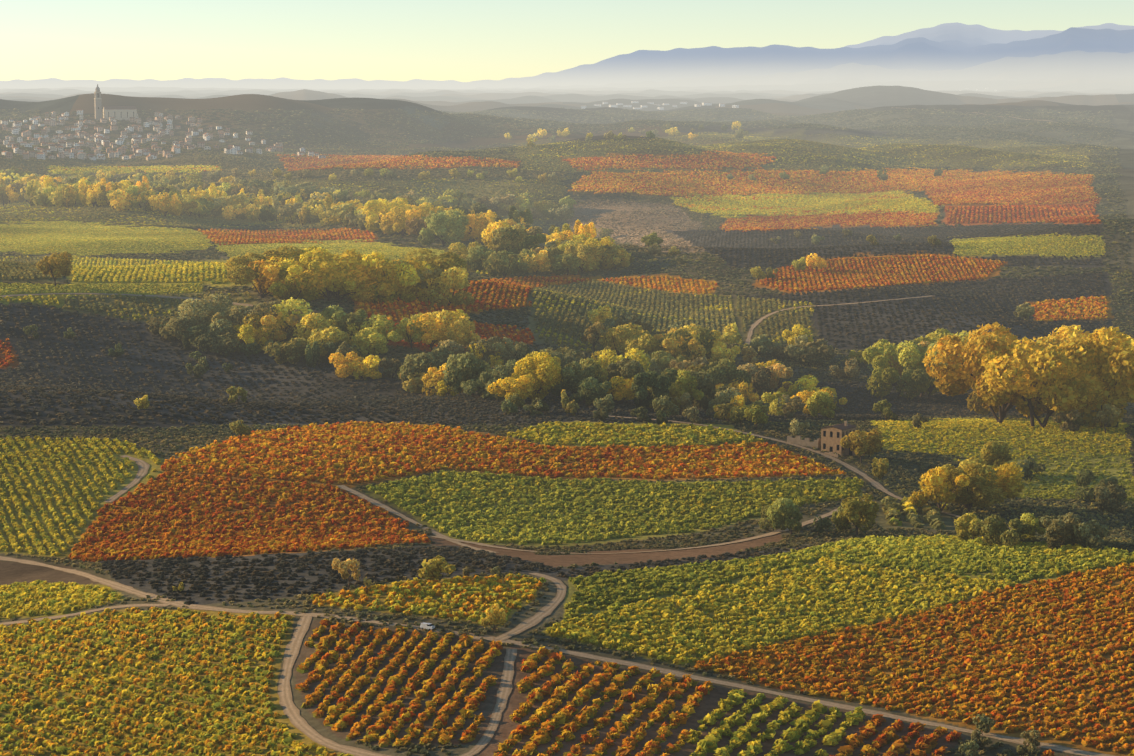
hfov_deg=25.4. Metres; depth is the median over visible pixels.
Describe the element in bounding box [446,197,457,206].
tree
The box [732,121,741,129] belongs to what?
tree
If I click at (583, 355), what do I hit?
tree
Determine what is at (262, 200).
tree
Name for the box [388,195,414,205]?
tree
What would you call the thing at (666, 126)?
tree
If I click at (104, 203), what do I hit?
tree
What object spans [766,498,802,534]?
tree
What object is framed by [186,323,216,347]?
tree
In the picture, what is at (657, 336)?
tree
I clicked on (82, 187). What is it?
tree
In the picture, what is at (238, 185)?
tree
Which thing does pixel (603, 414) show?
tree
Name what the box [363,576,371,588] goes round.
tree
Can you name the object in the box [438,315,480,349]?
tree
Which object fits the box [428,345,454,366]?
tree
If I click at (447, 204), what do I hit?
tree
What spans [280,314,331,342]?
tree
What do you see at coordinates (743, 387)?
tree
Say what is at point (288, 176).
tree
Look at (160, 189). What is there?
tree
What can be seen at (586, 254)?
tree
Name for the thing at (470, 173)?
tree
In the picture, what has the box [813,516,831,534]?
tree
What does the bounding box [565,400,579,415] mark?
tree
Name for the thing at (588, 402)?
tree
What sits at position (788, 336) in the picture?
tree
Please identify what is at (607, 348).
tree
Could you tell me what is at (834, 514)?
tree
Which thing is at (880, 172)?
tree
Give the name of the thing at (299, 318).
tree
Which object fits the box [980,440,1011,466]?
tree
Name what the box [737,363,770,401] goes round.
tree
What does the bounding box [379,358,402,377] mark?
tree
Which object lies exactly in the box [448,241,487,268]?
tree
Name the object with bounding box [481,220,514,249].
tree
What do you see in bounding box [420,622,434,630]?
van
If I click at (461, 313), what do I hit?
tree
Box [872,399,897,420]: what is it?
tree
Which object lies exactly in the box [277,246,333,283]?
tree
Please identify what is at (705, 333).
tree
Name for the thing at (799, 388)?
tree
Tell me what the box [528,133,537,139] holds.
tree
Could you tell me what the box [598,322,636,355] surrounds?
tree
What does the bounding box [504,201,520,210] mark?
tree
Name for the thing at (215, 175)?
tree
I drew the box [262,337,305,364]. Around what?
tree
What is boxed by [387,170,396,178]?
tree
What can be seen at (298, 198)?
tree
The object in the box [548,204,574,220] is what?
tree
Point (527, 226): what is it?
tree
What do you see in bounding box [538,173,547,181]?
tree
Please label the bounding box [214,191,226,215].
tree
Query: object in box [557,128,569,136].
tree
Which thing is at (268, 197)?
tree
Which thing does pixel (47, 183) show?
tree
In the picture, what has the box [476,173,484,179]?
tree
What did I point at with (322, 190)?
tree
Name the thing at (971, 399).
tree
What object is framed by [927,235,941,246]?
tree
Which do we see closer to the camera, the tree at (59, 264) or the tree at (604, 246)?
the tree at (59, 264)
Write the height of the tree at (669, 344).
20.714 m
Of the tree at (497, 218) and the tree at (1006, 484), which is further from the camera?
the tree at (497, 218)
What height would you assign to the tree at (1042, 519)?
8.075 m
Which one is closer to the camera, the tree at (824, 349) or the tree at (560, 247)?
the tree at (824, 349)
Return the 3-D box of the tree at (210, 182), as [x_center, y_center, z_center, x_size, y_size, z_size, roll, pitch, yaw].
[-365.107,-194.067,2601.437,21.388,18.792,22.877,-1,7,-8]
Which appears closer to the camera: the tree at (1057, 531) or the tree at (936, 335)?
the tree at (1057, 531)
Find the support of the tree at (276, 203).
on the ground
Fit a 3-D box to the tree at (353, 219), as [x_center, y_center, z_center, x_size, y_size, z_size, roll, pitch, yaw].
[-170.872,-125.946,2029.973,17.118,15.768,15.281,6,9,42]
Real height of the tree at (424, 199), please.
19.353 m
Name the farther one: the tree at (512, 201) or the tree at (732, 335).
the tree at (512, 201)
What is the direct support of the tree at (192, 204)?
on the ground
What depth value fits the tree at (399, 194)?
2463.04 m
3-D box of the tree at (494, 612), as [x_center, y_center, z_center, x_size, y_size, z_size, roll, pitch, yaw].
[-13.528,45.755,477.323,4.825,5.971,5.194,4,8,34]
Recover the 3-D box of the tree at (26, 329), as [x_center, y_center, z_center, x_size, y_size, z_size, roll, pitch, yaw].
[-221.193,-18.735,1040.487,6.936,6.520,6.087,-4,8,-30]
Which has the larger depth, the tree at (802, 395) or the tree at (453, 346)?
the tree at (453, 346)
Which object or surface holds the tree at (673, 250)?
on the ground
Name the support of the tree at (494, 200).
on the ground
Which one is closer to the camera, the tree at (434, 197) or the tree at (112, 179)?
the tree at (434, 197)
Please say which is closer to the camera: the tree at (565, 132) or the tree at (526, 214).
the tree at (526, 214)
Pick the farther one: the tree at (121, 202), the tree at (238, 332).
the tree at (121, 202)
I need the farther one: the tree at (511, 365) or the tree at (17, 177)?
the tree at (17, 177)
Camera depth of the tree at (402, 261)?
1109.97 m
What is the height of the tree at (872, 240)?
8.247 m
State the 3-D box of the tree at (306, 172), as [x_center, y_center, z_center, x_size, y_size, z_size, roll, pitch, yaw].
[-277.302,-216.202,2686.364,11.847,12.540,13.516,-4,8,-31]
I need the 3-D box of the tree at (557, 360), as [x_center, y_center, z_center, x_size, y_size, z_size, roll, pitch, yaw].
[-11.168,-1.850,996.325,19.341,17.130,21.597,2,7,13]
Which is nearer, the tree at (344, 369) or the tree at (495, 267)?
the tree at (344, 369)
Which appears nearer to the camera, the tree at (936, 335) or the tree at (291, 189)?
the tree at (936, 335)
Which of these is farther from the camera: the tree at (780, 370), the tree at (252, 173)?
the tree at (252, 173)
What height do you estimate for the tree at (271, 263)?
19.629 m
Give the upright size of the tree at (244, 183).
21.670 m
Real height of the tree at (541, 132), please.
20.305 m
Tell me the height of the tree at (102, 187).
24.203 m
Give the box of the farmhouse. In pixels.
[816,421,857,457]
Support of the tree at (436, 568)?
on the ground
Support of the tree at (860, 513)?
on the ground
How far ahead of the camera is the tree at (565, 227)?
1574.87 m
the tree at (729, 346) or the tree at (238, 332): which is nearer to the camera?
the tree at (238, 332)
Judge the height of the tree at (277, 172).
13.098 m
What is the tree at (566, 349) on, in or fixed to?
on the ground
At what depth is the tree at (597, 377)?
838.21 m
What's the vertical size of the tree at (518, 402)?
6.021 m
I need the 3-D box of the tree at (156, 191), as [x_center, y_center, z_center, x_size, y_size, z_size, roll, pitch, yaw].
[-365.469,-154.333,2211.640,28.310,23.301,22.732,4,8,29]
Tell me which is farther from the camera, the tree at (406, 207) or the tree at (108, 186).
the tree at (108, 186)
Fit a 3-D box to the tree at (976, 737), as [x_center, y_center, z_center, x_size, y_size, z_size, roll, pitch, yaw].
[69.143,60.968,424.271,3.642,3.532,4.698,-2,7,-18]
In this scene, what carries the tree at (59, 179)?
on the ground
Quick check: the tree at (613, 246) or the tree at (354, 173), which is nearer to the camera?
the tree at (613, 246)
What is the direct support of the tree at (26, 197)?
on the ground
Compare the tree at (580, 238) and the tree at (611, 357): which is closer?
the tree at (611, 357)
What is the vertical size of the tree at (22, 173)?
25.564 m
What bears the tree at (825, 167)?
on the ground
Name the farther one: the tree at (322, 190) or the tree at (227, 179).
the tree at (227, 179)
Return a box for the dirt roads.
[0,107,1114,755]
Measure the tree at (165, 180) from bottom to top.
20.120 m
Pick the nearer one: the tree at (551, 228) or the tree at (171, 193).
the tree at (551, 228)
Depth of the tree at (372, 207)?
1951.09 m
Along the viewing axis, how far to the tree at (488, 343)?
1013.47 m
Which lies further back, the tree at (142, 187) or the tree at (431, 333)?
the tree at (142, 187)
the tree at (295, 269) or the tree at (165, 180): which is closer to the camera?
the tree at (295, 269)
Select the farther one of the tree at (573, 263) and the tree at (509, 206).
the tree at (509, 206)
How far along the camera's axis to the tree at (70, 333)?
1045.11 m
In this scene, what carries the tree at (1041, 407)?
on the ground
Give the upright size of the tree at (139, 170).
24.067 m
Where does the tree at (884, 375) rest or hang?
on the ground
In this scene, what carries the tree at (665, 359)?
on the ground
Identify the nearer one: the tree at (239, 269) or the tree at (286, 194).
the tree at (239, 269)
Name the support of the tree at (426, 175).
on the ground
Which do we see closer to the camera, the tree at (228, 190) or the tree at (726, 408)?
the tree at (726, 408)
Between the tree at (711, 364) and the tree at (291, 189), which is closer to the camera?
the tree at (711, 364)
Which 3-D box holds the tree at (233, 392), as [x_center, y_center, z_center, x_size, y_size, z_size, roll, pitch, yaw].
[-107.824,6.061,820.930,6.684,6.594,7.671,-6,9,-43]
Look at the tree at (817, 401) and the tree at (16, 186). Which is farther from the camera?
the tree at (16, 186)
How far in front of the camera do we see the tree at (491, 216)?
1879.07 m
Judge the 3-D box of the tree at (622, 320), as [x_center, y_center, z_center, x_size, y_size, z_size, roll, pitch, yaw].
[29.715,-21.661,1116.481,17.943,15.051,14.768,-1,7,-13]
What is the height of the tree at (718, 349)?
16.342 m
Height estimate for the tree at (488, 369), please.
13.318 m
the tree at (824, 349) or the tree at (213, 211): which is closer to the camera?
the tree at (824, 349)
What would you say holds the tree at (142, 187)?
on the ground
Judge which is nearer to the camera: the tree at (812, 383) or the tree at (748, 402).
the tree at (748, 402)
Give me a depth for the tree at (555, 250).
1510.46 m
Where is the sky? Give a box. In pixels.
[0,0,1133,81]
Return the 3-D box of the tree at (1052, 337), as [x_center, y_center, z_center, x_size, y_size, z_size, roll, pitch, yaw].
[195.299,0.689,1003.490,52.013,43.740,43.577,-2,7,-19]
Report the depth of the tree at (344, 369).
995.83 m
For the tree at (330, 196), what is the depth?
2118.27 m
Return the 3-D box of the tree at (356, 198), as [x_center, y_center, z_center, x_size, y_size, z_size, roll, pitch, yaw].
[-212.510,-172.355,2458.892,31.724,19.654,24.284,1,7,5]
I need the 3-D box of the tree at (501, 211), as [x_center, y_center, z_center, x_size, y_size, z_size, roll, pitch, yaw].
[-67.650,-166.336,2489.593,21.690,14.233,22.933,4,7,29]
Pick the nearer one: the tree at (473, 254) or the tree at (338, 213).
the tree at (473, 254)
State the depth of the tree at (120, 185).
2245.88 m
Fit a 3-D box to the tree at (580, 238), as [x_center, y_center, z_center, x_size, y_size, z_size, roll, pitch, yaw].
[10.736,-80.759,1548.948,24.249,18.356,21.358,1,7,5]
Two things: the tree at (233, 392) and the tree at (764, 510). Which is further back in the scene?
the tree at (233, 392)
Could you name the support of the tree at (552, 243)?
on the ground
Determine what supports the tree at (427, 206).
on the ground
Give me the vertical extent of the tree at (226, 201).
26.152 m
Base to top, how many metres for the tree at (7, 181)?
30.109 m
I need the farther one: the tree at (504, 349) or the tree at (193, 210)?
the tree at (193, 210)
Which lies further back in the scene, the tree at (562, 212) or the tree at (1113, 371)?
the tree at (562, 212)
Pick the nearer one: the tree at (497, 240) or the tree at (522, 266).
the tree at (522, 266)
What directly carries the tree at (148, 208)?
on the ground
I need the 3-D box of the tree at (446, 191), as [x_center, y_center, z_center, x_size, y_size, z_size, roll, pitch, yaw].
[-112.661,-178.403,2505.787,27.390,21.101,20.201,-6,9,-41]
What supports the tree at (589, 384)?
on the ground
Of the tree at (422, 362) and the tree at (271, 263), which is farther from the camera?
the tree at (271, 263)
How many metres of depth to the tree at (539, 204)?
2494.29 m
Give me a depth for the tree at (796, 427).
772.03 m
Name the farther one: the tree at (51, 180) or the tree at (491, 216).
the tree at (51, 180)
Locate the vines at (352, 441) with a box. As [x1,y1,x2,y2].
[0,353,1133,755]
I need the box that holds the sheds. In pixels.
[581,88,996,109]
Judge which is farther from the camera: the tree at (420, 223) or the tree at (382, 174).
the tree at (382, 174)
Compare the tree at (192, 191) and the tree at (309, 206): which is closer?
the tree at (309, 206)
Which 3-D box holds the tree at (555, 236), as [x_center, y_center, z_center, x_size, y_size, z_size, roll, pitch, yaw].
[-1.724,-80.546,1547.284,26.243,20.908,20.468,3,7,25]
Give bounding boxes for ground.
[0,22,1133,755]
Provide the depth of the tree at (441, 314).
1040.17 m
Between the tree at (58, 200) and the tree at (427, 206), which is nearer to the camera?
the tree at (427, 206)
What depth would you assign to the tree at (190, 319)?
1050.49 m
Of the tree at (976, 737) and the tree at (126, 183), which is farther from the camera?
the tree at (126, 183)
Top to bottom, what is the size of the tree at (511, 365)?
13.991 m
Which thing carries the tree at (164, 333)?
on the ground
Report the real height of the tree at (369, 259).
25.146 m
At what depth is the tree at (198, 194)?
2268.51 m
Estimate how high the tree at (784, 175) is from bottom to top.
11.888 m
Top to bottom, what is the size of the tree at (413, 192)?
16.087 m
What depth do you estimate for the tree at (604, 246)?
1508.05 m
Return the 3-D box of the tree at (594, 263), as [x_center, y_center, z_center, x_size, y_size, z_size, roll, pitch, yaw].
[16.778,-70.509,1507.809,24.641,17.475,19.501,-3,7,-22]
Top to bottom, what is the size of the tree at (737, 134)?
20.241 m
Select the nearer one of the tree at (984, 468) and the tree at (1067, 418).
the tree at (984, 468)
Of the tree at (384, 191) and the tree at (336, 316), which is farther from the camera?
the tree at (384, 191)
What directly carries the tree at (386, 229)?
on the ground
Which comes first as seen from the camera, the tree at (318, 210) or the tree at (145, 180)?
the tree at (318, 210)
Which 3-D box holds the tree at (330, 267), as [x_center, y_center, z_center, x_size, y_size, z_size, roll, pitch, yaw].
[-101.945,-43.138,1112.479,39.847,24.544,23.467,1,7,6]
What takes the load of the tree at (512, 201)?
on the ground
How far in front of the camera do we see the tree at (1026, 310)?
1232.09 m
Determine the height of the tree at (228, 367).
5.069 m
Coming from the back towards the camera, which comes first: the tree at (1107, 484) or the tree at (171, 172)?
the tree at (171, 172)
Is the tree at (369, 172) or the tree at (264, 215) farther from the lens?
the tree at (369, 172)
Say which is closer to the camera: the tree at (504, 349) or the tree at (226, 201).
the tree at (504, 349)
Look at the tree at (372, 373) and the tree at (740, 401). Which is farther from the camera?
the tree at (372, 373)
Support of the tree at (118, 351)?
on the ground
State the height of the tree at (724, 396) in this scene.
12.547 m
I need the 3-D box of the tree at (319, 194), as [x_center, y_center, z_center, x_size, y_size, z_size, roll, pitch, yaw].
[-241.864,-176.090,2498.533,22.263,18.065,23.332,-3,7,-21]
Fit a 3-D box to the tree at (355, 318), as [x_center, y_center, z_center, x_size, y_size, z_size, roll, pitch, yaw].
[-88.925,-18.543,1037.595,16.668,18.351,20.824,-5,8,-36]
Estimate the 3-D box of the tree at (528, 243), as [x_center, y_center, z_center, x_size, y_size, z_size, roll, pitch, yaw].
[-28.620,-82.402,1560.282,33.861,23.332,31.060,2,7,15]
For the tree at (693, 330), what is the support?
on the ground
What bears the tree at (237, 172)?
on the ground
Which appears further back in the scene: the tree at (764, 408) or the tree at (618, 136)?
the tree at (618, 136)
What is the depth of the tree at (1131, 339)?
997.50 m
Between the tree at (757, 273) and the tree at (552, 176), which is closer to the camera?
the tree at (757, 273)
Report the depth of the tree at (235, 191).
2522.01 m
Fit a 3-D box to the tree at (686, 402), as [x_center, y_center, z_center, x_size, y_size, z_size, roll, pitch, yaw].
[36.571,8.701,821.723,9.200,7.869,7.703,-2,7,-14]
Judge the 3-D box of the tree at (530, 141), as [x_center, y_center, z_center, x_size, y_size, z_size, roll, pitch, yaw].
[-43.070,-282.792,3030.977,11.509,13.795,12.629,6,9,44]
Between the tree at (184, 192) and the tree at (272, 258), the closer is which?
the tree at (272, 258)
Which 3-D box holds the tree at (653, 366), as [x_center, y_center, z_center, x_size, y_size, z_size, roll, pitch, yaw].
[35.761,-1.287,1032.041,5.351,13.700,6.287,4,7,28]
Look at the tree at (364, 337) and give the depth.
1017.46 m
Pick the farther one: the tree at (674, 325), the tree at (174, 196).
the tree at (174, 196)
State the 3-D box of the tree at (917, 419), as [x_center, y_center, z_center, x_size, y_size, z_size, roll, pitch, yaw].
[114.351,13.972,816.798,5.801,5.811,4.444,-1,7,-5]
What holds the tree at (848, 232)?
on the ground
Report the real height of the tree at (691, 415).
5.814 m
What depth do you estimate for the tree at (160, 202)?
2188.16 m
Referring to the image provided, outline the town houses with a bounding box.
[0,110,325,160]
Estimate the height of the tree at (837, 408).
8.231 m
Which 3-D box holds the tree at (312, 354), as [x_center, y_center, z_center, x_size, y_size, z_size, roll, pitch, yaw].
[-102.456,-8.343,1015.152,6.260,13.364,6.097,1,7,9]
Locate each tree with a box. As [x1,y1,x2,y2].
[0,166,31,178]
[0,178,8,204]
[3,168,23,181]
[4,178,10,185]
[5,184,23,202]
[7,172,29,182]
[7,183,23,197]
[18,174,40,187]
[18,183,27,199]
[20,186,30,201]
[23,324,38,338]
[26,185,37,205]
[27,180,40,192]
[32,184,56,206]
[36,251,72,285]
[39,175,62,184]
[42,177,54,186]
[42,186,61,205]
[43,175,51,187]
[48,173,58,177]
[51,190,79,206]
[56,179,89,204]
[62,178,89,184]
[62,185,74,207]
[63,327,75,338]
[64,187,76,207]
[75,174,95,180]
[78,178,88,205]
[86,183,102,206]
[91,184,105,206]
[95,169,115,182]
[97,191,110,206]
[98,178,106,185]
[99,200,109,205]
[105,179,130,189]
[106,182,112,191]
[106,185,139,208]
[108,175,116,182]
[108,343,124,356]
[109,188,148,210]
[112,182,123,189]
[116,173,134,181]
[127,172,151,184]
[134,169,157,173]
[134,395,149,409]
[135,173,161,181]
[135,182,146,208]
[138,189,158,208]
[141,190,155,211]
[142,176,149,189]
[148,173,160,180]
[148,186,169,194]
[148,192,181,215]
[148,317,169,334]
[149,177,168,187]
[149,183,180,192]
[153,173,181,185]
[159,316,184,340]
[165,170,175,175]
[165,294,251,339]
[168,191,180,197]
[169,176,182,185]
[169,198,197,215]
[172,193,181,215]
[173,582,184,591]
[174,178,204,193]
[179,173,201,185]
[179,183,198,193]
[179,194,202,216]
[181,189,188,197]
[181,190,214,214]
[182,179,206,189]
[185,356,209,377]
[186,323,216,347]
[188,319,235,351]
[189,187,195,195]
[189,351,201,361]
[191,196,214,217]
[203,181,219,188]
[207,171,219,180]
[207,198,221,215]
[208,183,216,197]
[209,332,242,356]
[211,307,236,326]
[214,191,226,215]
[215,182,230,195]
[215,194,248,219]
[215,310,262,343]
[218,176,236,184]
[219,177,239,191]
[222,204,246,219]
[222,363,232,372]
[225,245,302,300]
[226,185,237,194]
[226,386,247,405]
[229,187,245,195]
[229,420,251,436]
[230,183,247,190]
[230,323,272,351]
[231,168,241,176]
[231,299,289,336]
[232,197,259,209]
[233,313,275,342]
[238,179,261,191]
[239,340,260,355]
[242,186,269,197]
[245,203,265,221]
[247,179,274,191]
[247,259,287,293]
[248,169,255,176]
[252,257,299,291]
[254,309,297,346]
[257,189,265,203]
[258,205,275,221]
[260,194,268,209]
[260,264,325,294]
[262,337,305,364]
[263,254,298,292]
[265,196,273,213]
[265,338,272,354]
[266,187,278,196]
[268,259,322,299]
[270,297,314,340]
[272,168,281,177]
[272,195,280,220]
[273,180,292,189]
[273,184,296,195]
[273,309,317,340]
[277,201,308,224]
[277,206,296,222]
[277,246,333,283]
[280,192,291,197]
[280,196,303,205]
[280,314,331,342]
[283,172,292,179]
[285,198,296,217]
[292,313,337,342]
[293,182,316,199]
[295,193,302,207]
[296,189,306,199]
[297,206,318,222]
[298,206,307,225]
[298,253,374,300]
[298,339,330,364]
[299,248,362,292]
[301,255,356,300]
[302,169,312,178]
[302,199,333,221]
[304,341,320,367]
[306,199,323,207]
[307,326,353,355]
[310,192,327,197]
[310,195,322,199]
[310,204,323,220]
[317,186,336,193]
[318,211,338,226]
[318,305,367,336]
[323,190,350,202]
[323,340,361,363]
[324,194,332,210]
[325,197,330,208]
[326,203,358,225]
[328,173,336,181]
[328,351,363,377]
[329,207,346,225]
[331,199,363,207]
[331,558,360,589]
[333,341,351,365]
[336,312,371,341]
[339,265,387,302]
[340,191,363,207]
[344,206,354,227]
[344,212,361,227]
[346,314,402,352]
[347,355,381,379]
[350,169,357,175]
[351,327,398,357]
[353,189,374,198]
[353,361,376,377]
[356,251,390,291]
[356,258,425,296]
[357,210,381,230]
[360,196,370,205]
[362,197,408,231]
[362,259,401,287]
[363,168,373,176]
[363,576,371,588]
[368,257,431,302]
[370,188,394,199]
[371,192,395,200]
[371,261,438,303]
[374,211,400,235]
[379,169,389,177]
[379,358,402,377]
[381,206,425,236]
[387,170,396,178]
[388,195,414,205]
[394,193,412,197]
[394,313,426,347]
[400,352,442,390]
[401,204,409,218]
[402,190,417,203]
[402,195,418,202]
[402,371,440,392]
[404,248,467,285]
[405,217,426,242]
[406,312,458,349]
[409,202,443,216]
[415,196,442,206]
[416,267,445,303]
[417,210,468,246]
[417,555,455,581]
[418,171,430,179]
[420,265,474,307]
[421,361,465,395]
[422,194,446,204]
[427,208,464,236]
[427,309,452,343]
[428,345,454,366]
[431,195,454,201]
[432,199,452,207]
[432,339,465,354]
[437,381,456,395]
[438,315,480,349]
[443,189,464,195]
[443,352,488,395]
[445,189,469,206]
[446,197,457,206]
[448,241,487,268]
[449,168,460,178]
[451,202,486,228]
[451,309,468,320]
[458,212,488,241]
[460,197,477,211]
[460,378,494,398]
[462,336,503,364]
[462,566,475,575]
[465,245,495,271]
[467,169,473,177]
[468,343,503,367]
[471,210,483,216]
[472,196,498,211]
[473,373,485,395]
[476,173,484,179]
[478,210,496,241]
[479,365,511,399]
[480,337,526,365]
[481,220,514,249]
[481,603,506,632]
[483,250,528,274]
[483,360,512,373]
[486,252,518,277]
[487,374,534,400]
[489,194,514,207]
[489,198,497,204]
[490,566,504,577]
[491,224,527,252]
[492,196,517,212]
[494,203,506,215]
[495,216,503,221]
[495,359,520,383]
[499,227,545,253]
[501,399,517,414]
[503,216,525,226]
[504,133,511,138]
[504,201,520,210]
[506,168,517,177]
[507,393,524,406]
[508,205,533,226]
[509,222,530,229]
[510,347,531,359]
[510,352,567,399]
[514,192,531,204]
[515,176,521,181]
[515,249,532,273]
[519,199,529,210]
[520,247,555,271]
[521,250,551,273]
[521,351,560,365]
[522,247,541,257]
[523,207,542,218]
[523,402,542,415]
[526,138,536,146]
[527,200,549,213]
[527,226,542,244]
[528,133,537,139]
[532,398,549,411]
[537,128,546,137]
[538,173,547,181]
[539,346,572,355]
[542,200,551,204]
[543,208,556,219]
[543,247,573,270]
[544,239,571,247]
[545,204,560,215]
[546,230,573,242]
[548,173,556,180]
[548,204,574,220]
[549,225,554,234]
[549,349,581,386]
[549,361,594,397]
[551,253,581,275]
[553,223,570,235]
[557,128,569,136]
[557,240,584,269]
[558,195,576,209]
[561,390,568,409]
[562,242,603,273]
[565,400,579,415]
[568,232,591,242]
[569,377,611,405]
[571,374,602,393]
[573,219,596,239]
[574,236,615,257]
[575,352,585,362]
[579,252,614,271]
[579,357,606,398]
[580,321,608,353]
[583,348,622,378]
[585,385,598,406]
[587,306,617,325]
[590,243,612,267]
[591,350,601,361]
[593,394,614,412]
[593,405,608,419]
[595,318,620,333]
[597,227,613,237]
[597,247,631,269]
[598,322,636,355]
[599,348,651,377]
[600,244,621,268]
[600,245,634,264]
[604,131,613,139]
[604,346,611,356]
[606,358,644,402]
[606,375,634,403]
[611,325,649,354]
[614,132,621,139]
[615,312,652,332]
[624,333,659,357]
[628,350,678,373]
[630,406,651,422]
[631,368,677,409]
[641,234,660,247]
[645,232,663,245]
[646,131,654,137]
[647,382,681,408]
[648,243,661,254]
[649,327,675,338]
[649,358,660,374]
[651,129,659,136]
[652,395,678,417]
[653,327,677,346]
[654,351,684,370]
[656,410,671,424]
[657,327,715,369]
[661,123,670,132]
[661,364,712,408]
[662,333,706,369]
[663,324,678,336]
[664,323,701,330]
[665,129,673,135]
[668,246,680,254]
[669,359,695,371]
[669,369,703,399]
[670,127,680,134]
[670,392,692,411]
[675,255,686,263]
[677,325,721,353]
[677,356,708,367]
[681,370,716,411]
[682,406,701,423]
[688,132,698,139]
[704,359,730,369]
[705,387,748,419]
[706,359,750,400]
[707,341,740,364]
[710,322,741,346]
[713,394,746,419]
[715,377,759,401]
[716,402,739,422]
[720,124,727,130]
[725,343,739,351]
[729,407,745,424]
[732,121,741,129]
[734,128,748,137]
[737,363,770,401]
[741,346,758,363]
[744,405,768,427]
[745,366,773,399]
[745,392,757,404]
[746,400,769,418]
[748,174,755,179]
[748,334,774,355]
[750,266,766,280]
[755,359,780,383]
[758,505,785,530]
[761,391,796,415]
[766,268,777,279]
[766,363,793,391]
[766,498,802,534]
[768,343,787,359]
[770,236,780,243]
[772,334,807,359]
[776,374,818,396]
[778,394,805,417]
[779,172,789,179]
[782,324,813,345]
[790,388,833,415]
[790,419,809,435]
[791,345,821,364]
[792,257,805,270]
[792,384,803,396]
[794,231,801,237]
[798,338,834,366]
[806,253,826,270]
[806,391,836,418]
[811,234,824,244]
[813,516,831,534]
[816,387,847,404]
[819,165,828,171]
[819,169,826,173]
[829,358,860,378]
[831,506,850,531]
[833,395,841,412]
[834,493,878,535]
[840,428,882,462]
[842,229,852,236]
[849,350,867,365]
[862,339,930,398]
[866,234,878,245]
[871,457,888,479]
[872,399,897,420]
[877,170,886,177]
[879,173,887,180]
[888,340,932,397]
[892,340,960,399]
[893,234,901,240]
[908,466,969,511]
[912,413,929,427]
[914,328,974,396]
[922,321,1026,422]
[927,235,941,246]
[934,169,942,175]
[941,457,998,507]
[945,462,1003,512]
[954,513,993,539]
[958,740,979,755]
[963,462,1024,508]
[965,331,1075,418]
[965,728,992,746]
[972,714,995,734]
[973,515,1033,546]
[980,337,1107,427]
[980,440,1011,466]
[981,523,1020,545]
[1009,513,1045,541]
[1010,363,1055,426]
[1013,302,1034,320]
[1016,743,1036,755]
[1017,455,1045,480]
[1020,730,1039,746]
[1033,325,1110,415]
[1034,326,1133,427]
[1038,515,1093,544]
[1043,512,1084,549]
[1045,331,1133,414]
[1052,409,1079,431]
[1064,411,1092,425]
[1073,520,1108,549]
[1075,469,1117,500]
[1090,401,1118,427]
[1093,403,1121,432]
[1094,484,1126,512]
[1095,480,1125,500]
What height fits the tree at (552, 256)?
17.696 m
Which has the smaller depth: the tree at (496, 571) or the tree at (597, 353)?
the tree at (496, 571)
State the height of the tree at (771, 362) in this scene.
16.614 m
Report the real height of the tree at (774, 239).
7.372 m
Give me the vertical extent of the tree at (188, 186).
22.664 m
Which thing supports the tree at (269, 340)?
on the ground
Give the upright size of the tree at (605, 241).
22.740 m
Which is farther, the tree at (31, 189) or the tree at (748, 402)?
the tree at (31, 189)
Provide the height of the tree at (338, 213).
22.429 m
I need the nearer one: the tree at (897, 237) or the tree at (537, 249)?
the tree at (537, 249)
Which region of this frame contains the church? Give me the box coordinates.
[94,84,136,120]
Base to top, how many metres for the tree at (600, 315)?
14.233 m
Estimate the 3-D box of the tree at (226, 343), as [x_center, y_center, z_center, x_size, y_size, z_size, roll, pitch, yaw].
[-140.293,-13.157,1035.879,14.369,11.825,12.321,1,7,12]
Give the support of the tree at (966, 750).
on the ground
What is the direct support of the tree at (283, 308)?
on the ground
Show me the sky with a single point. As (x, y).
(98, 40)
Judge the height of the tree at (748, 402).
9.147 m
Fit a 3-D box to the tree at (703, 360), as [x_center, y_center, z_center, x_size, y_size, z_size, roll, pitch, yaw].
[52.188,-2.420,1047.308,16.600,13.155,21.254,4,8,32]
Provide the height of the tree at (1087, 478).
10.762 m
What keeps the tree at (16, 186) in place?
on the ground
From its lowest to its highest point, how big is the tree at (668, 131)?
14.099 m
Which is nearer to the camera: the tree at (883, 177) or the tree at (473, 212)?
the tree at (473, 212)
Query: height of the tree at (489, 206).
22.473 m
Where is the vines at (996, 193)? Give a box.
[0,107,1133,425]
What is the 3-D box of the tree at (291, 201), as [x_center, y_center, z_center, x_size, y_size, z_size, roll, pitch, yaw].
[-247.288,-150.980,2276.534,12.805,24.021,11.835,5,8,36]
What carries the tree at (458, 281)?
on the ground
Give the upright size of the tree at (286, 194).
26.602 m
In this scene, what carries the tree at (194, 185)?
on the ground
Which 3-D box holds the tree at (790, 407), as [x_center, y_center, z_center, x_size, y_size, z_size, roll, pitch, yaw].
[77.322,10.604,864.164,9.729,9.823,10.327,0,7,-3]
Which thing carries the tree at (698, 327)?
on the ground
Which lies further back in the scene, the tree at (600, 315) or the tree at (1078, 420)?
the tree at (600, 315)
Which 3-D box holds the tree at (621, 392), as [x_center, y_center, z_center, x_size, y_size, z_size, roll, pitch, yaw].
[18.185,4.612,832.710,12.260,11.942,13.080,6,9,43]
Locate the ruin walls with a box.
[787,436,820,448]
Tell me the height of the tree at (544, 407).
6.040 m

